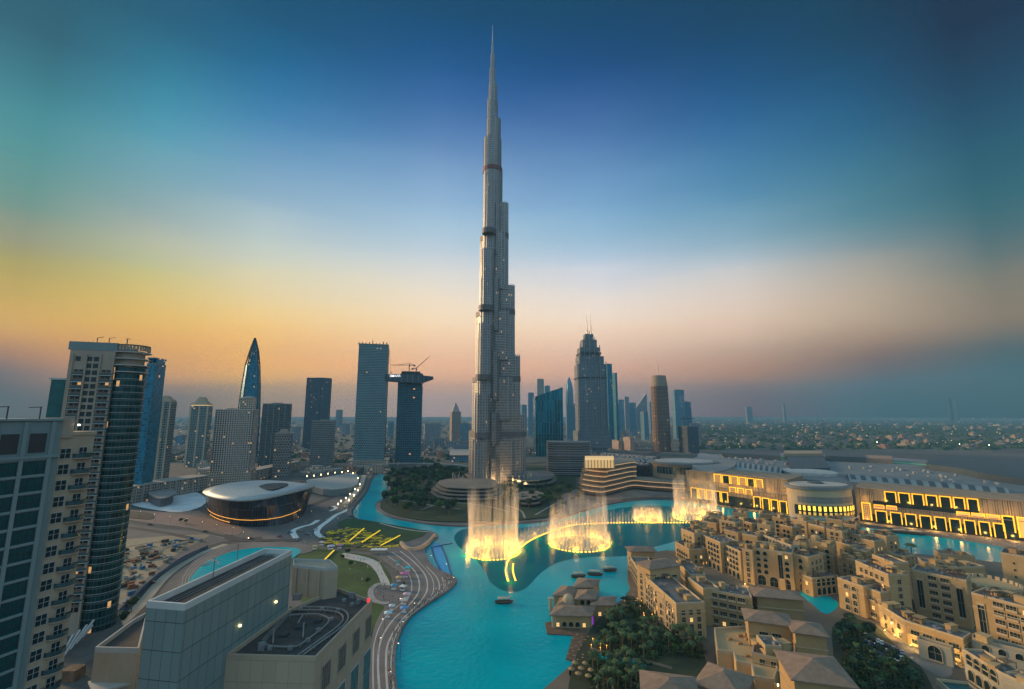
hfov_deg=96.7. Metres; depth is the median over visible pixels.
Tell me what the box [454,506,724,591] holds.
deep water
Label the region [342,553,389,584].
lawn path
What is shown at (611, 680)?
palm tree
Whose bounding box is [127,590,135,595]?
material pile
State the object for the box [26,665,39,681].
window
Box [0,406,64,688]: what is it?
apartment tower
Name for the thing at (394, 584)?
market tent
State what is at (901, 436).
building
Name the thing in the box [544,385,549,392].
tower
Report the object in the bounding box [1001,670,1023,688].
hotel block
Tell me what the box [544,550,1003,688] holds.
resort ground
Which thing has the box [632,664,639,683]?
palm tree
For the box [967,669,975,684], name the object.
window
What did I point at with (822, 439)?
building
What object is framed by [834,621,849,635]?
tree
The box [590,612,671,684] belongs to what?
garden path
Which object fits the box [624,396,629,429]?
tower
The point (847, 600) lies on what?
window
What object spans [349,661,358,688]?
window
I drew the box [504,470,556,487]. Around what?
entrance pavilion
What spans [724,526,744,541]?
hotel block
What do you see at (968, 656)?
window
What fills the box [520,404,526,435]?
tower
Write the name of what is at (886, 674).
tree
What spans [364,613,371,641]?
window
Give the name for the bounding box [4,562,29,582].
window
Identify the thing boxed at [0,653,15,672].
window
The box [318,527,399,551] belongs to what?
flower plaza
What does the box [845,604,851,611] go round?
window
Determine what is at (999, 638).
window
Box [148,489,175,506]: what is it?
pavilion
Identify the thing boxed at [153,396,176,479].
tower
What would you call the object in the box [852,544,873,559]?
hotel block
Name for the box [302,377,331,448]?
tower
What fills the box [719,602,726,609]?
window
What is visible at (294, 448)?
building
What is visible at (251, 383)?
skyscraper
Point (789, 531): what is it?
hotel block
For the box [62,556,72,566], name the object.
window
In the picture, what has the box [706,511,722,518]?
hotel block
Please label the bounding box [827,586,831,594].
window
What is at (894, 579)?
hotel block
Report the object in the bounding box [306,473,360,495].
canopy hall
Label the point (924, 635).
window
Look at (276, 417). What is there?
tower
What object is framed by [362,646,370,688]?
window
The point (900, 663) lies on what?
tree
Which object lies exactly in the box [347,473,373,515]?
canal walk
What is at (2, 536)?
window
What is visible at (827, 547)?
hotel block
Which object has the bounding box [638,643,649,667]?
palm tree
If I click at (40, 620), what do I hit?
window
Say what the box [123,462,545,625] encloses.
road
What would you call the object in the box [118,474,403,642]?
ground
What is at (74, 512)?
window
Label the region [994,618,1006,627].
window
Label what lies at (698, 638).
palm tree
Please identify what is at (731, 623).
window
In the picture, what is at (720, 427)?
city
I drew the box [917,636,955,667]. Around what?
hotel block
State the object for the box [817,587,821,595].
window
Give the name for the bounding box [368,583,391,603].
round path
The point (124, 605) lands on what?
site hoarding
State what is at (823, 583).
window
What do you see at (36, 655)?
window
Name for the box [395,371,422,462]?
tower
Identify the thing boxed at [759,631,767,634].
window
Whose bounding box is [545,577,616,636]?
island restaurant
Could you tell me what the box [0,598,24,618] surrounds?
window
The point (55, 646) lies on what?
window
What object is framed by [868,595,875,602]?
window
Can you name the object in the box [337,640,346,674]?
window
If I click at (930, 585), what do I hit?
window
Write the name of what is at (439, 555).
blue basin water
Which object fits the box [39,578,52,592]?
window
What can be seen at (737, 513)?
hotel block
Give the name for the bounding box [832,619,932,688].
court ground
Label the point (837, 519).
hotel block
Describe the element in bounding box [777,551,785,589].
hotel block
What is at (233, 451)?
tower
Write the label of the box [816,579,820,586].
window
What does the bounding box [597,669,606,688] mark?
palm tree
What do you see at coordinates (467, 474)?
entrance pavilion
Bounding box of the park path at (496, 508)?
[402,477,556,517]
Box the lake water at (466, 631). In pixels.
[353,474,1002,688]
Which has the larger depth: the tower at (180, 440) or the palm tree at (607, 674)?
the tower at (180, 440)
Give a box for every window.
[0,462,17,477]
[0,480,14,494]
[0,497,11,512]
[0,515,8,530]
[0,533,5,547]
[0,551,3,565]
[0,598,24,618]
[0,616,21,636]
[0,634,18,654]
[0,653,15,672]
[0,671,13,688]
[1,580,27,600]
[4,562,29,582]
[7,545,32,563]
[10,528,34,545]
[13,511,37,527]
[16,494,40,510]
[19,477,42,492]
[21,460,45,475]
[25,683,37,688]
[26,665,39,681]
[28,647,42,663]
[31,630,45,645]
[34,612,47,627]
[36,595,50,610]
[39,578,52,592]
[41,561,55,575]
[44,544,57,557]
[45,675,55,687]
[46,528,59,541]
[47,657,57,669]
[49,512,62,524]
[50,640,60,651]
[51,495,64,507]
[52,623,62,634]
[54,480,66,491]
[55,606,65,617]
[56,464,69,474]
[57,589,67,599]
[59,448,71,458]
[60,573,69,582]
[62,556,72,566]
[65,540,74,549]
[67,524,76,532]
[69,508,78,516]
[72,493,80,500]
[74,477,83,484]
[76,462,85,468]
[78,447,87,453]
[320,657,331,688]
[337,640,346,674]
[337,678,345,688]
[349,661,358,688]
[352,626,359,656]
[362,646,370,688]
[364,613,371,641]
[697,623,701,628]
[710,592,717,599]
[710,601,717,607]
[711,609,718,616]
[712,618,718,624]
[718,594,726,600]
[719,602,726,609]
[720,611,727,618]
[728,595,735,602]
[728,604,736,611]
[729,613,736,620]
[729,622,737,626]
[737,597,745,604]
[738,615,744,621]
[757,574,766,585]
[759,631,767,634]
[759,658,765,665]
[769,576,778,587]
[770,661,776,667]
[772,633,781,638]
[777,553,783,580]
[785,579,791,590]
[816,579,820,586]
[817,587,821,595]
[821,578,825,586]
[822,587,826,594]
[826,577,830,585]
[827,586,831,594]
[831,577,835,584]
[832,585,836,593]
[843,583,849,590]
[844,597,850,604]
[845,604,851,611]
[851,586,857,593]
[851,593,857,600]
[852,600,858,607]
[853,607,859,614]
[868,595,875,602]
[870,611,877,619]
[910,629,919,637]
[911,638,917,646]
[916,577,926,610]
[922,633,932,638]
[927,575,936,582]
[927,644,943,663]
[928,582,937,589]
[929,590,938,597]
[930,597,939,604]
[931,605,940,612]
[932,612,941,620]
[935,637,945,642]
[939,577,949,584]
[941,585,950,592]
[942,593,951,600]
[943,600,952,607]
[944,608,953,615]
[945,616,954,622]
[948,641,959,651]
[954,652,961,661]
[955,585,966,620]
[965,653,973,668]
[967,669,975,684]
[973,658,981,673]
[975,674,983,688]
[976,602,988,633]
[981,645,989,652]
[981,663,989,678]
[983,680,990,688]
[989,669,998,684]
[992,601,1003,609]
[993,609,1005,618]
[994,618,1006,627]
[996,627,1007,636]
[997,636,1008,641]
[998,649,1006,656]
[1005,604,1017,613]
[1006,613,1018,622]
[1008,622,1020,631]
[1009,631,1021,641]
[1015,653,1023,661]
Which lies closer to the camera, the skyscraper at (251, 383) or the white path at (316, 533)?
the white path at (316, 533)
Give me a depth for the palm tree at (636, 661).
185.82 m
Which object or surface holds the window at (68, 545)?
in the apartment tower at (48, 645)
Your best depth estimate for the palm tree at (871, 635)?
215.44 m
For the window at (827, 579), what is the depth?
279.23 m
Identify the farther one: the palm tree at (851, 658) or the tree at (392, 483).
the tree at (392, 483)
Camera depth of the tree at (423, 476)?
724.23 m
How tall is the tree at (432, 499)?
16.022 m
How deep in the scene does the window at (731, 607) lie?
234.96 m
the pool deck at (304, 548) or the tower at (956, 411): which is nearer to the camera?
the pool deck at (304, 548)
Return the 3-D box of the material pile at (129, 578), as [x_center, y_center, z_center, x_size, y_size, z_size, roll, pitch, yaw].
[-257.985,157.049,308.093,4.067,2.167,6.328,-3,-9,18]
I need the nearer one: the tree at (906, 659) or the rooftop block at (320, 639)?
the rooftop block at (320, 639)
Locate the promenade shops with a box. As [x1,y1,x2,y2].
[337,475,365,507]
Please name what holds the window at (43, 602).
in the apartment tower at (48, 645)
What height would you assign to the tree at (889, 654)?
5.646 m
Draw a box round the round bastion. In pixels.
[967,573,1023,595]
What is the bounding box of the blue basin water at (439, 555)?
[433,543,449,573]
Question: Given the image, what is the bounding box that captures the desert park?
[700,424,1023,431]
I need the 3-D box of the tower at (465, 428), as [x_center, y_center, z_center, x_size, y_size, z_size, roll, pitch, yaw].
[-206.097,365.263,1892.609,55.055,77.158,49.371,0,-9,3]
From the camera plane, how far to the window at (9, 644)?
91.27 m
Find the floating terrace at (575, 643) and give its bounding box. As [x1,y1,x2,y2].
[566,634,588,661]
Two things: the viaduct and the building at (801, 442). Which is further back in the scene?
the building at (801, 442)
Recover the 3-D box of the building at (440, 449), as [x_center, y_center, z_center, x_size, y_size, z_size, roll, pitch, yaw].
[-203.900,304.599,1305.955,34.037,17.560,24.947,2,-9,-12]
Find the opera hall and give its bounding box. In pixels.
[203,480,314,526]
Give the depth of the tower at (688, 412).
2130.51 m
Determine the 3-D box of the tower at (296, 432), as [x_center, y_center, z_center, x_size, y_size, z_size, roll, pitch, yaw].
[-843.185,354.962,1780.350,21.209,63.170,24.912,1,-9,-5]
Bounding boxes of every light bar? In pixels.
[349,528,364,540]
[361,530,380,542]
[380,535,400,545]
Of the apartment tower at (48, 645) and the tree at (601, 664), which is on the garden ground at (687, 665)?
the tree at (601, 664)
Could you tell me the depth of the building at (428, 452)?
1258.19 m
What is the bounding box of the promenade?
[369,533,456,688]
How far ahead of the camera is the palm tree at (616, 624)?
221.21 m
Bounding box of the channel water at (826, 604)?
[800,591,837,613]
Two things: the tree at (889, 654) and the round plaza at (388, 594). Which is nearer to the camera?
the tree at (889, 654)
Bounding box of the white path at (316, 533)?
[290,506,347,537]
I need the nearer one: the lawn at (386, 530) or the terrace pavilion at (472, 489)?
the lawn at (386, 530)
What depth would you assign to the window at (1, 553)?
90.70 m
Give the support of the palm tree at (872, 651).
on the court ground at (838, 655)
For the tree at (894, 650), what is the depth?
203.63 m
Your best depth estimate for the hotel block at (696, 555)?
338.33 m
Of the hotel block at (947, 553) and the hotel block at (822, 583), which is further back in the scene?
the hotel block at (947, 553)
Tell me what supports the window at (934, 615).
in the hotel block at (943, 595)
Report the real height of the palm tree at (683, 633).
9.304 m
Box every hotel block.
[625,546,657,571]
[630,556,649,586]
[634,558,682,604]
[639,669,697,688]
[643,574,706,638]
[656,587,684,624]
[675,540,707,564]
[676,558,705,588]
[681,524,707,546]
[688,520,706,528]
[688,576,718,625]
[695,662,754,688]
[700,517,719,533]
[700,527,718,547]
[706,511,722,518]
[706,533,737,572]
[710,581,753,626]
[719,515,743,532]
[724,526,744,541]
[725,540,745,580]
[732,509,748,518]
[740,517,759,531]
[741,608,792,645]
[742,530,762,543]
[742,540,760,584]
[748,587,806,620]
[750,638,794,683]
[754,540,795,590]
[755,530,799,551]
[756,635,781,656]
[757,518,775,535]
[758,509,774,519]
[772,512,790,536]
[773,649,859,688]
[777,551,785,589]
[780,521,802,541]
[788,619,830,655]
[790,515,813,536]
[793,535,810,548]
[793,548,824,590]
[799,570,838,596]
[808,519,830,538]
[808,534,822,550]
[810,547,827,570]
[820,539,838,576]
[825,514,843,525]
[826,524,849,564]
[836,538,864,572]
[837,575,877,618]
[838,552,863,576]
[843,520,860,530]
[849,530,874,541]
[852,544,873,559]
[855,559,912,611]
[860,536,884,553]
[867,582,890,621]
[870,529,899,553]
[872,552,913,599]
[878,601,916,643]
[888,548,915,574]
[905,614,972,663]
[911,561,975,629]
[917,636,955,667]
[918,557,957,569]
[933,548,975,562]
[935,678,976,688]
[939,557,986,577]
[962,648,1023,688]
[971,587,1023,645]
[972,631,1023,670]
[1000,547,1023,585]
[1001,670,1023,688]
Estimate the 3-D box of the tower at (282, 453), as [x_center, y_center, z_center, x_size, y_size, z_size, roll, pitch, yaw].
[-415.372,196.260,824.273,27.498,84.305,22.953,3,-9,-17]
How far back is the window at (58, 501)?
100.29 m
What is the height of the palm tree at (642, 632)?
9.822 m
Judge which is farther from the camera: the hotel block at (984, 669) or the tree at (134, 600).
the tree at (134, 600)
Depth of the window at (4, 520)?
91.40 m
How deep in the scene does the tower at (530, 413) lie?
2275.45 m
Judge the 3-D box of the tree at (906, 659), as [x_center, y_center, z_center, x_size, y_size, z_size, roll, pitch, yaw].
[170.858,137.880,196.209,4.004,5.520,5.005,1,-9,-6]
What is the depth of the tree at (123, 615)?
236.17 m
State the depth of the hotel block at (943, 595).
243.60 m
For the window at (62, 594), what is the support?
in the apartment tower at (48, 645)
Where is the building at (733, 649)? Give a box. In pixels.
[714,626,778,688]
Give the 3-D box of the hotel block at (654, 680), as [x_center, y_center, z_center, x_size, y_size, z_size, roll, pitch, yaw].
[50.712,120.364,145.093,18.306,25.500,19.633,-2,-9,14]
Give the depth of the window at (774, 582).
292.06 m
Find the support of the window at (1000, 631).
in the hotel block at (998, 615)
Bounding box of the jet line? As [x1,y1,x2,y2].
[505,522,689,580]
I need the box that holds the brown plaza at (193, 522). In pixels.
[129,510,241,534]
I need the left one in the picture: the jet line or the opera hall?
the opera hall
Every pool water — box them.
[187,547,300,582]
[600,653,646,668]
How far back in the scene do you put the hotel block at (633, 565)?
309.50 m
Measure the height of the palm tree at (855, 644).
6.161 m
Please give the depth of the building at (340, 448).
1403.11 m
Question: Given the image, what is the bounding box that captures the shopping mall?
[650,450,1023,540]
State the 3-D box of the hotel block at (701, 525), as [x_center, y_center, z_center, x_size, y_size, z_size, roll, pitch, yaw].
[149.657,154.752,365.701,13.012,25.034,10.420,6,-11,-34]
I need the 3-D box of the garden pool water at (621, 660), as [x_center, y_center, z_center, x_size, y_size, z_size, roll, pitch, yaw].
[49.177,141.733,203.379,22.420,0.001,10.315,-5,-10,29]
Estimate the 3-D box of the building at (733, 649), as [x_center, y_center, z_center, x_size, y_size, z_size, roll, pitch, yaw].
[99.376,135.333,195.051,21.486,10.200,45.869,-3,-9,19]
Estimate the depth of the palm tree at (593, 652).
195.03 m
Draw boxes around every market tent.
[384,610,391,617]
[388,604,395,610]
[390,583,397,589]
[399,584,406,590]
[399,598,408,604]
[400,572,409,577]
[400,605,407,612]
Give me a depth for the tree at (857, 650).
202.55 m
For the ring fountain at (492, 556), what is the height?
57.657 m
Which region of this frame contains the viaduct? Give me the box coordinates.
[299,462,468,472]
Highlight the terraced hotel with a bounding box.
[577,456,686,494]
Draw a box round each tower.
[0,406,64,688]
[23,418,96,688]
[46,337,151,635]
[133,357,166,484]
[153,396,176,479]
[175,435,185,445]
[183,397,212,466]
[207,396,258,485]
[258,403,291,466]
[272,429,292,477]
[292,427,300,441]
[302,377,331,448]
[309,419,335,466]
[335,409,342,427]
[341,423,349,434]
[347,341,389,466]
[387,421,393,439]
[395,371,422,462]
[424,423,440,442]
[449,402,460,440]
[452,28,531,484]
[461,423,469,441]
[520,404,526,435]
[528,392,533,436]
[537,379,543,395]
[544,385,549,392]
[565,378,573,434]
[566,403,575,440]
[606,363,614,445]
[612,373,618,439]
[618,399,624,431]
[618,404,620,436]
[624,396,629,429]
[629,402,636,434]
[636,388,646,431]
[640,411,648,440]
[648,401,651,433]
[650,368,671,451]
[671,389,685,439]
[678,425,699,452]
[685,401,691,425]
[690,423,700,444]
[745,407,752,422]
[782,404,786,421]
[946,398,953,421]
[952,401,959,420]
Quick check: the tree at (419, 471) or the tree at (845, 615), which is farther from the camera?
the tree at (419, 471)
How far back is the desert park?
4028.09 m
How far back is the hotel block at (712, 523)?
379.42 m
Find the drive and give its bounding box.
[898,641,952,677]
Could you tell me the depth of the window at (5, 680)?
90.68 m
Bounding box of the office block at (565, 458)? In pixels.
[546,440,590,475]
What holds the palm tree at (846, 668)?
on the court ground at (838, 655)
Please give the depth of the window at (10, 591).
92.40 m
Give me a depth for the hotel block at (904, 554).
316.87 m
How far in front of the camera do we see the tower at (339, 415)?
3564.33 m
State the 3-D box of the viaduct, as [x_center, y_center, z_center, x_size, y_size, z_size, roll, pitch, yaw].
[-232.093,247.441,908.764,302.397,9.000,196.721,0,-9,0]
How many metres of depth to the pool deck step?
342.01 m
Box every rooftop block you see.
[137,544,291,688]
[223,558,371,688]
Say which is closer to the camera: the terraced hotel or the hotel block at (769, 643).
the hotel block at (769, 643)
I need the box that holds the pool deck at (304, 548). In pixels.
[177,541,313,586]
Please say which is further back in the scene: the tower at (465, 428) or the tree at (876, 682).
the tower at (465, 428)
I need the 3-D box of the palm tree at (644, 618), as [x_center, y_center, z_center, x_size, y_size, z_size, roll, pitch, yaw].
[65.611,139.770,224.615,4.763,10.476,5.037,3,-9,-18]
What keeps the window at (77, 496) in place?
in the apartment tower at (48, 645)
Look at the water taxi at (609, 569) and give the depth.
323.14 m
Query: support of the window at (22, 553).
in the apartment tower at (29, 451)
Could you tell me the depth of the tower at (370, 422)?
998.43 m
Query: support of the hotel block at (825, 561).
on the resort ground at (813, 613)
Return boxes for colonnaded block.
[131,475,209,503]
[196,467,209,474]
[255,461,300,479]
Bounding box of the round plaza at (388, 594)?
[374,585,401,600]
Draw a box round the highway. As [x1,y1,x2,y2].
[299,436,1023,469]
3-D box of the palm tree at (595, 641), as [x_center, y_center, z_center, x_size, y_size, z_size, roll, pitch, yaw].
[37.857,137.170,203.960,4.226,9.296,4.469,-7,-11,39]
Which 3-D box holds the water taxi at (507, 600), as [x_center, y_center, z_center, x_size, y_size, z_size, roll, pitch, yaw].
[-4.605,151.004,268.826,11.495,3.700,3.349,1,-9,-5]
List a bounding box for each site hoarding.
[118,549,199,611]
[127,545,207,605]
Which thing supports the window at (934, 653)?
in the hotel block at (936, 651)
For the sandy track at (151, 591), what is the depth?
291.18 m
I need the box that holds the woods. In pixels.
[170,421,1023,462]
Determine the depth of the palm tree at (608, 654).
194.78 m
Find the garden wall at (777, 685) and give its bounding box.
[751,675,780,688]
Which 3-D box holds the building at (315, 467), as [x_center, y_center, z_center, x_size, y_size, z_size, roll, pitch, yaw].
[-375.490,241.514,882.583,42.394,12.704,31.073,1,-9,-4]
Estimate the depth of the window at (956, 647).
203.84 m
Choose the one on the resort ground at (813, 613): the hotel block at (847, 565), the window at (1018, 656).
the hotel block at (847, 565)
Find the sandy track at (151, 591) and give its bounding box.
[121,544,227,624]
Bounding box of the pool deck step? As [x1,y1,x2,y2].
[182,542,267,584]
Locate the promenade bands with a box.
[372,551,448,688]
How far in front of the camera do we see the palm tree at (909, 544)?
333.95 m
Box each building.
[171,448,178,452]
[174,456,183,459]
[175,446,185,452]
[196,460,209,468]
[292,444,297,450]
[298,447,307,451]
[300,452,309,456]
[304,465,331,472]
[334,453,352,459]
[336,446,346,450]
[343,465,359,473]
[364,464,389,473]
[385,446,393,452]
[385,452,394,458]
[422,450,436,454]
[435,447,446,453]
[436,451,445,457]
[707,439,722,445]
[714,626,778,688]
[752,442,767,447]
[797,440,810,444]
[815,437,827,441]
[876,444,890,448]
[885,435,895,439]
[897,443,911,446]
[898,434,906,437]
[961,443,974,448]
[976,440,990,443]
[995,440,1010,444]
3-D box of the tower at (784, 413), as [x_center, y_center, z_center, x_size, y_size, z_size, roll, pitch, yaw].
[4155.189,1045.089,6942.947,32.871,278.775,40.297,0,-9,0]
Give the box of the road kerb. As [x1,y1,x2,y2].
[129,519,224,537]
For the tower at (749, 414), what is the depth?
5942.57 m
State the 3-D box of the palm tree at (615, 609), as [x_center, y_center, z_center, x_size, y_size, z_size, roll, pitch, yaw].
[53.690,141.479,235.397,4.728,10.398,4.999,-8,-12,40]
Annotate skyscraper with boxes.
[238,338,260,456]
[573,314,610,452]
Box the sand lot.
[118,534,209,606]
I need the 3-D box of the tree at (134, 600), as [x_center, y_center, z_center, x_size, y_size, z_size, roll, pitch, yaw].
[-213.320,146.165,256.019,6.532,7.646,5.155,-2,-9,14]
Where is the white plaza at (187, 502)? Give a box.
[131,492,205,511]
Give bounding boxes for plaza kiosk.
[370,548,387,553]
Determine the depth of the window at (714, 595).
239.92 m
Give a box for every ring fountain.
[466,544,519,559]
[548,535,609,551]
[634,516,661,522]
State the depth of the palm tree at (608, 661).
191.66 m
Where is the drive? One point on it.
(936, 668)
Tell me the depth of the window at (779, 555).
287.95 m
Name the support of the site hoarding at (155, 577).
on the sandy track at (151, 591)
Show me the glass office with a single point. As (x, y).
(547, 415)
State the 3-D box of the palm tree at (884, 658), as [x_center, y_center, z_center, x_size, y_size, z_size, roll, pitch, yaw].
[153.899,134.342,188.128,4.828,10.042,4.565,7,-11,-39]
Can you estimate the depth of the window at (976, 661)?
184.16 m
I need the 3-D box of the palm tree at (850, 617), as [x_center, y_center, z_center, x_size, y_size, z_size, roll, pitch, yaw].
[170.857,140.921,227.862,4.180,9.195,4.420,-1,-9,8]
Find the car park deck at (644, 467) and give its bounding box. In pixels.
[598,452,659,476]
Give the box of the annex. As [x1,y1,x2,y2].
[88,613,145,688]
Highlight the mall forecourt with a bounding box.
[556,488,1023,548]
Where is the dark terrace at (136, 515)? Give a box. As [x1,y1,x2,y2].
[129,511,153,518]
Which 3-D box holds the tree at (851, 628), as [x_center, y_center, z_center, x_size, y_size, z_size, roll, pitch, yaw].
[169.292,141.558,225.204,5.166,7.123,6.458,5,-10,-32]
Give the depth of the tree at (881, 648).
208.41 m
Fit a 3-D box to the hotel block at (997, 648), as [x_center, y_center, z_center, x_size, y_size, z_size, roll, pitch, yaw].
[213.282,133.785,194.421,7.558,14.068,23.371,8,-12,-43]
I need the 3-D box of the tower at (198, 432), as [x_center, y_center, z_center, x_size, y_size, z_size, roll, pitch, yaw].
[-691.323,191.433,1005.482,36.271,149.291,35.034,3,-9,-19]
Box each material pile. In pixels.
[124,574,136,579]
[127,583,137,589]
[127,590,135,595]
[148,555,159,560]
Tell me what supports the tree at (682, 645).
on the garden ground at (687, 665)
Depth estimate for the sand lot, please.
362.79 m
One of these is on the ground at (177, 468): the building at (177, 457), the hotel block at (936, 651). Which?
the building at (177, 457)
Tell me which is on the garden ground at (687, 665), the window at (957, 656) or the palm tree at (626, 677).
the palm tree at (626, 677)
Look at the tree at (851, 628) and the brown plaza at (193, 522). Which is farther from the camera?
the brown plaza at (193, 522)
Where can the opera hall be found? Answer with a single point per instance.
(260, 503)
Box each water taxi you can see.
[494,596,512,603]
[571,571,585,577]
[587,570,602,575]
[603,566,616,571]
[890,529,908,533]
[906,530,926,535]
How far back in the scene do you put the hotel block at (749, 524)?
375.89 m
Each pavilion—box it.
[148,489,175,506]
[430,478,503,501]
[461,472,471,477]
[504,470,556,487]
[514,491,544,506]
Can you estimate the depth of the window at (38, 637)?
96.03 m
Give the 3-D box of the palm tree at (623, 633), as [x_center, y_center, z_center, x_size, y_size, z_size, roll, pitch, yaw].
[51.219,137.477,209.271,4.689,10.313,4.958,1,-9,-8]
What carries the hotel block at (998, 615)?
on the resort ground at (813, 613)
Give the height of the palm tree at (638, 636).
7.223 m
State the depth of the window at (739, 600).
233.33 m
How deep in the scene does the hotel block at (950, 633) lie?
210.68 m
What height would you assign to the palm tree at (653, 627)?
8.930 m
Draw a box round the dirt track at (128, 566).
[122,540,194,581]
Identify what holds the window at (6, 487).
in the apartment tower at (29, 451)
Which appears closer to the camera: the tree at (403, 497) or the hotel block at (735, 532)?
the hotel block at (735, 532)
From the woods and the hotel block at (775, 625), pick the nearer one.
the hotel block at (775, 625)
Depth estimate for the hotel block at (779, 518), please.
387.96 m
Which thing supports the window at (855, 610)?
in the hotel block at (853, 594)
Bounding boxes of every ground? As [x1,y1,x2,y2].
[0,417,1023,637]
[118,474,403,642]
[380,465,575,521]
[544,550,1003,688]
[568,606,705,688]
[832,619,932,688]
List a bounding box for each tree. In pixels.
[119,610,129,619]
[125,596,138,611]
[381,490,390,502]
[386,481,396,486]
[389,490,395,495]
[389,495,397,506]
[400,494,407,499]
[402,504,409,514]
[405,501,413,511]
[406,484,414,491]
[407,495,415,506]
[414,496,421,502]
[415,469,423,474]
[416,499,423,509]
[418,473,427,483]
[420,496,428,507]
[429,495,439,509]
[434,500,444,514]
[444,499,455,513]
[445,502,453,514]
[546,495,552,504]
[566,483,572,488]
[586,649,597,672]
[592,638,600,644]
[593,654,602,672]
[593,674,603,688]
[597,661,604,667]
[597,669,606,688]
[599,629,607,649]
[600,668,611,685]
[603,650,614,664]
[605,607,614,613]
[605,614,613,629]
[605,634,615,651]
[605,659,614,674]
[605,677,616,687]
[607,666,616,688]
[610,606,618,620]
[610,621,620,634]
[611,658,620,679]
[613,669,622,687]
[614,649,624,659]
[616,628,626,644]
[617,631,627,650]
[617,662,626,669]
[619,620,628,640]
[619,670,627,683]
[620,645,628,661]
[621,674,629,688]
[622,657,632,682]
[625,626,632,645]
[625,650,634,656]
[626,632,636,648]
[626,668,636,688]
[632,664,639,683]
[633,659,643,666]
[635,633,641,648]
[637,630,646,642]
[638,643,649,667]
[639,616,649,623]
[641,635,649,643]
[646,640,654,656]
[648,625,658,631]
[648,631,658,650]
[650,651,657,657]
[651,640,658,650]
[652,615,659,631]
[664,632,672,653]
[669,624,680,635]
[669,637,676,642]
[678,631,687,653]
[680,622,688,638]
[680,642,690,654]
[684,627,695,649]
[686,640,696,657]
[693,636,704,652]
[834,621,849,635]
[843,612,854,619]
[844,666,851,674]
[846,651,862,659]
[846,655,858,679]
[847,615,857,635]
[847,621,860,638]
[847,662,859,670]
[848,648,863,658]
[852,624,864,646]
[852,642,859,647]
[860,622,876,637]
[860,681,868,688]
[861,657,878,675]
[862,644,874,654]
[865,633,876,646]
[866,667,875,676]
[867,649,876,659]
[867,675,886,688]
[871,674,885,680]
[876,655,889,681]
[876,670,891,680]
[877,645,885,651]
[885,650,899,658]
[885,661,896,673]
[886,657,895,661]
[888,648,898,653]
[889,666,898,686]
[893,660,907,678]
[901,655,912,664]
[901,665,920,688]
[905,543,916,552]
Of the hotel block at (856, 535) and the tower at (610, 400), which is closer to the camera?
the hotel block at (856, 535)
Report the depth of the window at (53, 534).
99.22 m
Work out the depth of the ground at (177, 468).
1424.17 m
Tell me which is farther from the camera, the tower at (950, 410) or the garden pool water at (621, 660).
the tower at (950, 410)
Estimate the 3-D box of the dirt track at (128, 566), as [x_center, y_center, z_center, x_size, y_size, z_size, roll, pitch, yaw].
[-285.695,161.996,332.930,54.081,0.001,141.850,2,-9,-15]
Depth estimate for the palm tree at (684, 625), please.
221.16 m
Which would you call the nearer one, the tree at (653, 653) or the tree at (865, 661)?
the tree at (865, 661)
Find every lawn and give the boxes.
[291,547,391,632]
[338,518,427,541]
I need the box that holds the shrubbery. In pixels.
[585,596,924,688]
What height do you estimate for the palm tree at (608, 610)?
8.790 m
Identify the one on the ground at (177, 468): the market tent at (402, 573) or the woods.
the woods
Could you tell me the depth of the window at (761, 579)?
296.01 m
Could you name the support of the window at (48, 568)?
in the apartment tower at (48, 645)
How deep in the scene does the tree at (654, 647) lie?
207.64 m
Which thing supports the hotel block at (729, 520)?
on the resort ground at (813, 613)
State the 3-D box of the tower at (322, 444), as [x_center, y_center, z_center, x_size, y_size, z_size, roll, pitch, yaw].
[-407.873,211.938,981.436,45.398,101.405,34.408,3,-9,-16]
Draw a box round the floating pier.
[431,543,451,574]
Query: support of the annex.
on the ground at (177, 468)
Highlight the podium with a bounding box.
[60,613,122,688]
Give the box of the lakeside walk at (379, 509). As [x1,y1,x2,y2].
[376,480,623,525]
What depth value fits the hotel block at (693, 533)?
351.54 m
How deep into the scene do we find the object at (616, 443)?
1483.96 m
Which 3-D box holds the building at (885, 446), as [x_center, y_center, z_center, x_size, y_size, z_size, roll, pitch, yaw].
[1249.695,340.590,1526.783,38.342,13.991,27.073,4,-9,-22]
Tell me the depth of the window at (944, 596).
241.71 m
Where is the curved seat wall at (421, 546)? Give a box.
[379,523,435,550]
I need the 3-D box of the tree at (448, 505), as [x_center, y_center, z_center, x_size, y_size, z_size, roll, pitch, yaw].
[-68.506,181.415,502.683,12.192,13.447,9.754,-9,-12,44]
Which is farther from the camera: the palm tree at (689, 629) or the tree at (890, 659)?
the palm tree at (689, 629)
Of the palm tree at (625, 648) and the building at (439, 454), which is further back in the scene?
the building at (439, 454)
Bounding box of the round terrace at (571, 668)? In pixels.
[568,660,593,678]
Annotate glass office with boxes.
[533,387,563,455]

